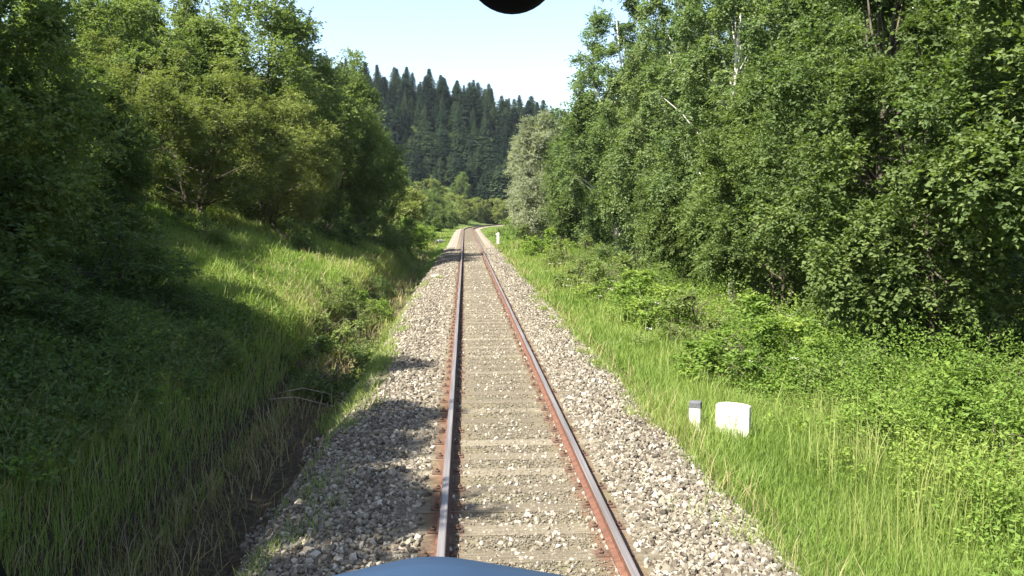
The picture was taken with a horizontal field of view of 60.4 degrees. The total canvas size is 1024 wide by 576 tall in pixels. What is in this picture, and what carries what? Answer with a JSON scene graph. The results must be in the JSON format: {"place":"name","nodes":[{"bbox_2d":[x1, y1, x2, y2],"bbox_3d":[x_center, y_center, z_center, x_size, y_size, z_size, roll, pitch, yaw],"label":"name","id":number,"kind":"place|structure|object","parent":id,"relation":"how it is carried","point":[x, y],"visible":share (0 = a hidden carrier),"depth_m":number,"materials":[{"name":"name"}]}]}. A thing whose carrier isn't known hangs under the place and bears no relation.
{"place":"outdoors","nodes":[
{"label":"outdoors","id":0,"kind":"place"},
{"bbox_2d":[1,0,777,134],"label":"sky","id":1,"kind":"structure","parent":0,"point":[523,54],"materials":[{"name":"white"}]},
{"bbox_2d":[0,68,1023,575],"bbox_3d":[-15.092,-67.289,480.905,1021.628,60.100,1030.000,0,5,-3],"label":"ground","id":2,"kind":"structure","parent":0,"point":[230,558],"depth_m":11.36,"materials":[{"name":"green plant"}]},
{"bbox_2d":[0,205,74,334],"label":"bush","id":3,"kind":"object","parent":2,"relation":"on","point":[9,281],"visible":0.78,"depth_m":11.50,"materials":[{"name":"green plant"}]},
{"bbox_2d":[0,0,121,237],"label":"hazel tree","id":4,"kind":"object","parent":2,"relation":"on","point":[72,152],"visible":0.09,"depth_m":17.54,"materials":[{"name":"green plant"}]},
{"bbox_2d":[0,255,126,343],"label":"bush","id":5,"kind":"object","parent":2,"relation":"on","point":[54,299],"visible":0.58,"depth_m":12.05,"materials":[{"name":"green plant"}]},
{"bbox_2d":[0,0,151,280],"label":"hazel tree","id":6,"kind":"object","parent":2,"relation":"on","point":[38,197],"visible":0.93,"depth_m":13.87,"materials":[{"name":"green plant"}]},
{"bbox_2d":[5,46,161,226],"bbox_3d":[-12.478,-4.136,24.759,5.413,5.193,5.396,4,6,40],"label":"hazel tree","id":7,"kind":"object","parent":2,"relation":"on","point":[136,175],"visible":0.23,"depth_m":24.78,"materials":[{"name":"green plant"}]},
{"bbox_2d":[2,0,187,140],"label":"broadleaf tree","id":8,"kind":"object","parent":2,"relation":"on","point":[138,49],"visible":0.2,"depth_m":37.29,"materials":[{"name":"green plant"}]},
{"bbox_2d":[52,210,148,264],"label":"bush","id":9,"kind":"object","parent":2,"relation":"on","point":[100,249],"visible":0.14,"depth_m":19.86,"materials":[{"name":"green plant"}]},
{"bbox_2d":[9,214,203,302],"bbox_3d":[-7.688,-0.393,16.462,3.385,2.077,3.570,4,6,39],"label":"bush","id":10,"kind":"object","parent":2,"relation":"on","point":[155,251],"visible":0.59,"depth_m":16.34,"materials":[{"name":"green plant"}]},
{"bbox_2d":[74,185,170,242],"bbox_3d":[-10.951,-1.963,24.475,3.077,1.888,3.245,-1,5,-11],"label":"bush","id":11,"kind":"object","parent":2,"relation":"on","point":[140,219],"visible":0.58,"depth_m":23.94,"materials":[{"name":"green plant"}]},
{"bbox_2d":[0,242,273,494],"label":"forest herbs","id":12,"kind":"object","parent":2,"relation":"on","point":[119,340],"visible":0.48,"depth_m":11.25,"materials":[{"name":"green plant"}]},
{"bbox_2d":[69,25,216,205],"bbox_3d":[-13.642,-5.569,29.824,7.143,6.262,7.054,-3,6,-30],"label":"willow tree","id":13,"kind":"object","parent":2,"relation":"on","point":[183,113],"visible":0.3,"depth_m":30.42,"materials":[{"name":"green plant"}]},
{"bbox_2d":[71,0,258,183],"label":"broadleaf tree","id":14,"kind":"object","parent":2,"relation":"on","point":[192,19],"visible":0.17,"depth_m":43.87,"materials":[{"name":"green plant"}]},
{"bbox_2d":[131,283,226,323],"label":"bush","id":15,"kind":"object","parent":2,"relation":"on","point":[184,295],"visible":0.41,"depth_m":16.20,"materials":[{"name":"green plant"}]},
{"bbox_2d":[170,208,240,245],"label":"bush","id":16,"kind":"object","parent":2,"relation":"on","point":[216,233],"visible":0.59,"depth_m":29.22,"materials":[{"name":"green plant"}]},
{"bbox_2d":[110,45,308,217],"bbox_3d":[-13.463,-6.314,36.397,8.764,7.780,8.874,2,5,20],"label":"willow tree","id":17,"kind":"object","parent":2,"relation":"on","point":[267,146],"visible":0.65,"depth_m":35.36,"materials":[{"name":"green plant"}]},
{"bbox_2d":[180,323,258,372],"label":"bush","id":18,"kind":"object","parent":2,"relation":"on","point":[234,358],"visible":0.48,"depth_m":14.54,"materials":[{"name":"green plant"}]},
{"bbox_2d":[149,0,374,206],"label":"hazel tree","id":19,"kind":"object","parent":2,"relation":"on","point":[290,32],"visible":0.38,"depth_m":46.48,"materials":[{"name":"green plant"}]},
{"bbox_2d":[184,79,348,230],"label":"willow tree","id":20,"kind":"object","parent":2,"relation":"on","point":[323,164],"visible":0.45,"depth_m":42.35,"materials":[{"name":"green plant"}]},
{"bbox_2d":[258,217,317,249],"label":"bush","id":21,"kind":"object","parent":2,"relation":"on","point":[302,239],"visible":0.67,"depth_m":38.01,"materials":[{"name":"green plant"}]},
{"bbox_2d":[281,329,382,401],"bbox_3d":[-4.021,1.764,18.825,2.772,1.650,3.189,0,5,1],"label":"bush","id":22,"kind":"object","parent":2,"relation":"on","point":[349,378],"visible":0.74,"depth_m":18.57,"materials":[{"name":"green plant"}]},
{"bbox_2d":[307,271,367,319],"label":"bush","id":23,"kind":"object","parent":2,"relation":"on","point":[339,303],"visible":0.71,"depth_m":25.69,"materials":[{"name":"green plant"}]},
{"bbox_2d":[309,207,367,247],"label":"bush","id":24,"kind":"object","parent":2,"relation":"on","point":[333,233],"visible":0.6,"depth_m":45.21,"materials":[{"name":"green plant"}]},
{"bbox_2d":[274,45,411,232],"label":"hazel tree","id":25,"kind":"object","parent":2,"relation":"on","point":[367,176],"visible":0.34,"depth_m":55.34,"materials":[{"name":"green plant"}]},
{"bbox_2d":[312,312,388,366],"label":"bush","id":26,"kind":"object","parent":2,"relation":"on","point":[323,323],"visible":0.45,"depth_m":22.82,"materials":[{"name":"green plant"}]},
{"bbox_2d":[348,299,386,331],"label":"bush","id":27,"kind":"object","parent":2,"relation":"on","point":[374,323],"visible":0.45,"depth_m":28.33,"materials":[{"name":"green plant"}]},
{"bbox_2d":[332,119,412,230],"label":"alder tree","id":28,"kind":"object","parent":2,"relation":"on","point":[395,202],"visible":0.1,"depth_m":64.32,"materials":[{"name":"green plant"}]},
{"bbox_2d":[356,288,396,322],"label":"bush","id":29,"kind":"object","parent":2,"relation":"on","point":[382,305],"visible":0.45,"depth_m":31.17,"materials":[{"name":"green plant"}]},
{"bbox_2d":[345,214,413,250],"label":"bush","id":30,"kind":"object","parent":2,"relation":"on","point":[396,242],"visible":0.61,"depth_m":52.07,"materials":[{"name":"green plant"}]},
{"bbox_2d":[338,166,423,233],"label":"willow tree","id":31,"kind":"object","parent":2,"relation":"on","point":[412,211],"visible":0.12,"depth_m":88.67,"materials":[{"name":"green plant"}]},
{"bbox_2d":[365,274,400,308],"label":"bush","id":32,"kind":"object","parent":2,"relation":"on","point":[380,282],"visible":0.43,"depth_m":34.98,"materials":[{"name":"green plant"}]},
{"bbox_2d":[379,106,400,134],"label":"conifer","id":33,"kind":"object","parent":2,"relation":"on","point":[387,118],"visible":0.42,"depth_m":283.50,"materials":[{"name":"green plant"}]},
{"bbox_2d":[386,115,403,147],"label":"conifer","id":34,"kind":"object","parent":2,"relation":"on","point":[395,130],"visible":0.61,"depth_m":280.15,"materials":[{"name":"green plant"}]},
{"bbox_2d":[367,217,427,252],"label":"bush","id":35,"kind":"object","parent":2,"relation":"on","point":[408,222],"visible":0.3,"depth_m":61.50,"materials":[{"name":"green plant"}]},
{"bbox_2d":[370,175,431,228],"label":"willow tree","id":36,"kind":"object","parent":2,"relation":"on","point":[418,197],"visible":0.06,"depth_m":104.11,"materials":[{"name":"green plant"}]},
{"bbox_2d":[376,215,433,250],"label":"bush","id":37,"kind":"object","parent":2,"relation":"on","point":[421,230],"visible":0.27,"depth_m":73.25,"materials":[{"name":"green plant"}]},
{"bbox_2d":[407,152,422,185],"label":"conifer","id":38,"kind":"object","parent":2,"relation":"on","point":[413,168],"visible":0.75,"depth_m":254.16,"materials":[{"name":"green plant"}]},
{"bbox_2d":[415,144,429,183],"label":"conifer","id":39,"kind":"object","parent":2,"relation":"on","point":[422,176],"visible":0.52,"depth_m":258.69,"materials":[{"name":"green plant"}]},
{"bbox_2d":[416,76,435,110],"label":"conifer","id":40,"kind":"object","parent":2,"relation":"on","point":[425,86],"visible":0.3,"depth_m":313.74,"materials":[{"name":"green plant"}]},
{"bbox_2d":[418,125,438,162],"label":"conifer","id":41,"kind":"object","parent":2,"relation":"on","point":[427,144],"visible":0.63,"depth_m":276.01,"materials":[{"name":"green plant"}]},
{"bbox_2d":[417,186,447,218],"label":"broadleaf tree","id":42,"kind":"object","parent":2,"relation":"on","point":[433,197],"visible":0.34,"depth_m":197.36,"materials":[{"name":"green plant"}]},
{"bbox_2d":[414,178,452,201],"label":"broadleaf tree","id":43,"kind":"object","parent":2,"relation":"on","point":[430,185],"visible":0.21,"depth_m":223.84,"materials":[{"name":"green plant"}]},
{"bbox_2d":[421,201,447,231],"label":"broadleaf tree","id":44,"kind":"object","parent":2,"relation":"on","point":[435,221],"visible":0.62,"depth_m":140.32,"materials":[{"name":"green plant"}]},
{"bbox_2d":[433,81,452,114],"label":"conifer","id":45,"kind":"object","parent":2,"relation":"on","point":[443,87],"visible":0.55,"depth_m":313.84,"materials":[{"name":"green plant"}]},
{"bbox_2d":[434,124,453,156],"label":"conifer","id":46,"kind":"object","parent":2,"relation":"on","point":[442,133],"visible":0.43,"depth_m":283.01,"materials":[{"name":"green plant"}]},
{"bbox_2d":[435,203,457,229],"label":"broadleaf tree","id":47,"kind":"object","parent":2,"relation":"on","point":[452,218],"visible":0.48,"depth_m":163.62,"materials":[{"name":"green plant"}]},
{"bbox_2d":[447,80,466,113],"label":"conifer","id":48,"kind":"object","parent":2,"relation":"on","point":[457,96],"visible":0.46,"depth_m":316.11,"materials":[{"name":"green plant"}]},
{"bbox_2d":[449,129,465,160],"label":"conifer","id":49,"kind":"object","parent":2,"relation":"on","point":[457,145],"visible":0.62,"depth_m":281.82,"materials":[{"name":"green plant"}]},
{"bbox_2d":[449,110,468,141],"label":"conifer","id":50,"kind":"object","parent":2,"relation":"on","point":[458,121],"visible":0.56,"depth_m":295.76,"materials":[{"name":"green plant"}]},
{"bbox_2d":[442,192,477,224],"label":"broadleaf tree","id":51,"kind":"object","parent":2,"relation":"on","point":[465,213],"visible":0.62,"depth_m":211.26,"materials":[{"name":"green plant"}]},
{"bbox_2d":[448,171,472,201],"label":"broadleaf tree","id":52,"kind":"object","parent":2,"relation":"on","point":[456,188],"visible":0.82,"depth_m":252.54,"materials":[{"name":"green plant"}]},
{"bbox_2d":[461,90,482,127],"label":"conifer","id":53,"kind":"object","parent":2,"relation":"on","point":[469,102],"visible":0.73,"depth_m":308.56,"materials":[{"name":"green plant"}]},
{"bbox_2d":[465,152,478,189],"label":"conifer","id":54,"kind":"object","parent":2,"relation":"on","point":[472,174],"visible":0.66,"depth_m":265.13,"materials":[{"name":"green plant"}]},
{"bbox_2d":[461,134,486,170],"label":"conifer","id":55,"kind":"object","parent":2,"relation":"on","point":[471,145],"visible":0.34,"depth_m":276.85,"materials":[{"name":"green plant"}]},
{"bbox_2d":[468,147,485,184],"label":"conifer","id":56,"kind":"object","parent":2,"relation":"on","point":[478,165],"visible":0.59,"depth_m":269.39,"materials":[{"name":"green plant"}]},
{"bbox_2d":[463,197,494,222],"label":"broadleaf tree","id":57,"kind":"object","parent":2,"relation":"on","point":[484,205],"visible":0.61,"depth_m":233.30,"materials":[{"name":"green plant"}]},
{"bbox_2d":[479,114,492,143],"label":"conifer","id":58,"kind":"object","parent":2,"relation":"on","point":[484,133],"visible":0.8,"depth_m":298.67,"materials":[{"name":"green plant"}]},
{"bbox_2d":[480,137,496,171],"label":"conifer","id":59,"kind":"object","parent":2,"relation":"on","point":[487,156],"visible":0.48,"depth_m":278.44,"materials":[{"name":"green plant"}]},
{"bbox_2d":[477,197,509,223],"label":"broadleaf tree","id":60,"kind":"object","parent":2,"relation":"on","point":[501,211],"visible":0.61,"depth_m":234.74,"materials":[{"name":"green plant"}]},
{"bbox_2d":[487,165,509,204],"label":"conifer","id":61,"kind":"object","parent":2,"relation":"on","point":[497,191],"visible":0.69,"depth_m":258.53,"materials":[{"name":"green plant"}]},
{"bbox_2d":[235,225,784,575],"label":"ballast shoulder","id":62,"kind":"object","parent":2,"relation":"on","point":[453,242],"visible":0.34,"depth_m":10.58},
{"bbox_2d":[236,247,802,575],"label":"ballast stones","id":63,"kind":"object","parent":62,"relation":"on","point":[736,557],"visible":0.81,"depth_m":10.10,"materials":[{"name":"grey gravel"}]},
{"bbox_2d":[417,238,649,575],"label":"track infill","id":64,"kind":"object","parent":62,"relation":"on","point":[427,544],"visible":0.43,"depth_m":9.85,"materials":[{"name":"beige gravel"}]},
{"bbox_2d":[380,224,672,575],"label":"railway track","id":65,"kind":"structure","parent":64,"relation":"on","point":[620,553],"depth_m":10.52,"materials":[{"name":"metal"}]},
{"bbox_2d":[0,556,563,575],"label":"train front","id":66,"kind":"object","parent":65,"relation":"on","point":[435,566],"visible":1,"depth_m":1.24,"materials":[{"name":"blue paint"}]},
{"bbox_2d":[479,0,544,13],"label":"suction cup","id":67,"kind":"object","parent":66,"relation":"hanging from","point":[511,6],"visible":1,"depth_m":0.53,"materials":[{"name":"black rubber"}]},
{"bbox_2d":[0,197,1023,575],"bbox_3d":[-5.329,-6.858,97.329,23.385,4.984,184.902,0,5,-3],"label":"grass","id":68,"kind":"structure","parent":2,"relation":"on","point":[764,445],"depth_m":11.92,"materials":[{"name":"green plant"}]},
{"bbox_2d":[0,199,1023,575],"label":"weeds","id":69,"kind":"object","parent":2,"relation":"on","point":[908,415],"visible":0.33,"depth_m":13.29,"materials":[{"name":"green plant"}]},
{"bbox_2d":[507,108,521,134],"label":"conifer","id":70,"kind":"object","parent":2,"relation":"on","point":[514,117],"visible":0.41,"depth_m":308.30,"materials":[{"name":"green plant"}]},
{"bbox_2d":[505,224,569,248],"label":"bush","id":71,"kind":"object","parent":2,"relation":"on","point":[523,228],"visible":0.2,"depth_m":75.57,"materials":[{"name":"green plant"}]},
{"bbox_2d":[503,116,582,237],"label":"willow tree","id":72,"kind":"object","parent":2,"relation":"on","point":[511,155],"visible":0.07,"depth_m":89.64,"materials":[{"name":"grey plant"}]},
{"bbox_2d":[513,226,587,257],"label":"bush","id":73,"kind":"object","parent":2,"relation":"on","point":[536,247],"visible":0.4,"depth_m":62.65,"materials":[{"name":"green plant"}]},
{"bbox_2d":[507,99,609,239],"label":"willow tree","id":74,"kind":"object","parent":2,"relation":"on","point":[528,205],"visible":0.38,"depth_m":74.31,"materials":[{"name":"green plant"}]},
{"bbox_2d":[534,235,604,269],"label":"bush","id":75,"kind":"object","parent":2,"relation":"on","point":[553,256],"visible":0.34,"depth_m":52.05,"materials":[{"name":"green plant"}]},
{"bbox_2d":[537,118,632,254],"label":"hazel tree","id":76,"kind":"object","parent":2,"relation":"on","point":[560,212],"visible":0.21,"depth_m":64.51,"materials":[{"name":"green plant"}]},
{"bbox_2d":[547,255,632,290],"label":"bush","id":77,"kind":"object","parent":2,"relation":"on","point":[559,279],"visible":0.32,"depth_m":38.10,"materials":[{"name":"green plant"}]},
{"bbox_2d":[545,0,669,256],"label":"birch tree","id":78,"kind":"object","parent":2,"relation":"on","point":[582,115],"visible":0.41,"depth_m":55.77,"materials":[{"name":"green plant"}]},
{"bbox_2d":[569,240,653,281],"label":"bush","id":79,"kind":"object","parent":2,"relation":"on","point":[607,248],"visible":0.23,"depth_m":40.99,"materials":[{"name":"green plant"}]},
{"bbox_2d":[569,267,657,306],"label":"bush","id":80,"kind":"object","parent":2,"relation":"on","point":[606,281],"visible":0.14,"depth_m":31.66,"materials":[{"name":"green plant"}]},
{"bbox_2d":[579,251,680,295],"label":"bush","id":81,"kind":"object","parent":2,"relation":"on","point":[600,270],"visible":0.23,"depth_m":34.68,"materials":[{"name":"green plant"}]},
{"bbox_2d":[597,280,691,332],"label":"bush","id":82,"kind":"object","parent":2,"relation":"on","point":[642,309],"visible":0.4,"depth_m":25.37,"materials":[{"name":"green plant"}]},
{"bbox_2d":[586,24,703,240],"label":"alder tree","id":83,"kind":"object","parent":2,"relation":"on","point":[610,136],"visible":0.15,"depth_m":48.78,"materials":[{"name":"green plant"}]},
{"bbox_2d":[614,267,712,317],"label":"bush","id":84,"kind":"object","parent":2,"relation":"on","point":[647,277],"visible":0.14,"depth_m":28.25,"materials":[{"name":"green plant"}]},
{"bbox_2d":[592,0,742,275],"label":"birch tree","id":85,"kind":"object","parent":2,"relation":"on","point":[630,136],"visible":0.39,"depth_m":42.44,"materials":[{"name":"green plant"}]},
{"bbox_2d":[623,315,732,351],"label":"bush","id":86,"kind":"object","parent":2,"relation":"on","point":[706,324],"visible":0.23,"depth_m":21.70,"materials":[{"name":"green plant"}]},
{"bbox_2d":[689,400,701,434],"bbox_3d":[2.703,2.062,12.985,0.172,0.795,0.134,2,5,22],"label":"marker post","id":87,"kind":"object","parent":2,"relation":"on","point":[693,405],"visible":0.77,"depth_m":12.91,"materials":[{"name":"concrete"}]},
{"bbox_2d":[627,117,778,291],"bbox_3d":[8.114,-3.486,37.129,7.118,8.346,7.096,4,7,42],"label":"hazel tree","id":88,"kind":"object","parent":2,"relation":"on","point":[659,239],"visible":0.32,"depth_m":36.34,"materials":[{"name":"green plant"}]},
{"bbox_2d":[651,283,774,344],"bbox_3d":[5.429,0.951,24.003,4.554,2.257,3.959,-1,5,-6],"label":"bush","id":89,"kind":"object","parent":2,"relation":"on","point":[685,302],"visible":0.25,"depth_m":23.61,"materials":[{"name":"green plant"}]},
{"bbox_2d":[639,0,813,301],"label":"birch tree","id":90,"kind":"object","parent":2,"relation":"on","point":[751,11],"visible":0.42,"depth_m":31.32,"materials":[{"name":"green plant"}]},
{"bbox_2d":[715,402,750,438],"bbox_3d":[3.229,2.117,12.866,0.500,0.880,0.144,2,5,27],"label":"marker stone","id":91,"kind":"object","parent":2,"relation":"on","point":[729,411],"visible":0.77,"depth_m":12.77,"materials":[{"name":"concrete"}]},
{"bbox_2d":[667,314,832,402],"bbox_3d":[4.616,1.470,17.873,3.235,1.853,3.666,0,5,-4],"label":"bush","id":92,"kind":"object","parent":2,"relation":"on","point":[701,353],"visible":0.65,"depth_m":17.54,"materials":[{"name":"green plant"}]},
{"bbox_2d":[503,238,1023,574],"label":"tall grass","id":93,"kind":"structure","parent":2,"relation":"on","point":[869,444],"depth_m":10.47,"materials":[{"name":"green plant"}]},
{"bbox_2d":[704,0,838,258],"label":"broadleaf tree","id":94,"kind":"object","parent":2,"relation":"on","point":[730,38],"depth_m":42.69,"materials":[{"name":"green plant"}]},
{"bbox_2d":[667,36,886,313],"bbox_3d":[8.668,-3.175,27.105,7.536,8.750,6.989,1,5,6],"label":"hazel tree","id":95,"kind":"object","parent":2,"relation":"on","point":[721,250],"visible":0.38,"depth_m":26.52,"materials":[{"name":"green plant"}]},
{"bbox_2d":[697,288,860,380],"bbox_3d":[5.929,1.167,19.505,3.565,2.382,4.040,-1,5,-8],"label":"bush","id":96,"kind":"object","parent":2,"relation":"on","point":[757,304],"visible":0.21,"depth_m":18.82,"materials":[{"name":"green plant"}]},
{"bbox_2d":[709,0,916,184],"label":"broadleaf tree","id":97,"kind":"object","parent":2,"relation":"on","point":[838,7],"depth_m":33.25,"materials":[{"name":"green plant"}]},
{"bbox_2d":[788,342,933,402],"bbox_3d":[6.485,1.699,16.200,2.680,1.528,3.082,2,5,18],"label":"bush","id":98,"kind":"object","parent":2,"relation":"on","point":[818,376],"visible":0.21,"depth_m":16.06,"materials":[{"name":"green plant"}]},
{"bbox_2d":[732,0,1020,335],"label":"alder tree","id":99,"kind":"object","parent":2,"relation":"on","point":[796,90],"visible":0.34,"depth_m":21.90,"materials":[{"name":"green plant"}]},
{"bbox_2d":[759,0,1023,382],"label":"hazel tree","id":100,"kind":"object","parent":2,"relation":"on","point":[849,256],"visible":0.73,"depth_m":17.34,"materials":[{"name":"green plant"}]},
{"bbox_2d":[810,0,1016,279],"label":"birch tree","id":101,"kind":"object","parent":2,"relation":"on","point":[860,20],"visible":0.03,"depth_m":28.09,"materials":[{"name":"green plant"}]},
{"bbox_2d":[818,388,1014,469],"bbox_3d":[5.737,2.052,12.583,3.086,1.456,2.723,-3,6,-33],"label":"bush","id":102,"kind":"object","parent":2,"relation":"on","point":[946,396],"visible":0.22,"depth_m":12.21,"materials":[{"name":"green plant"}]},
{"bbox_2d":[867,0,1023,278],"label":"alder tree","id":103,"kind":"object","parent":2,"relation":"on","point":[1000,190],"visible":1,"depth_m":14.21,"materials":[{"name":"green plant"}]},
{"bbox_2d":[901,336,1023,442],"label":"bush","id":104,"kind":"object","parent":2,"relation":"on","point":[947,372],"visible":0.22,"depth_m":13.70,"materials":[{"name":"green plant"}]},
{"bbox_2d":[934,410,1023,493],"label":"bush","id":105,"kind":"object","parent":2,"relation":"on","point":[989,442],"visible":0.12,"depth_m":11.59,"materials":[{"name":"green plant"}]},
{"bbox_2d":[450,241,619,575],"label":"scattered gravel","id":106,"kind":"structure","parent":0,"point":[536,519],"depth_m":10.25,"materials":[{"name":"beige gravel"}]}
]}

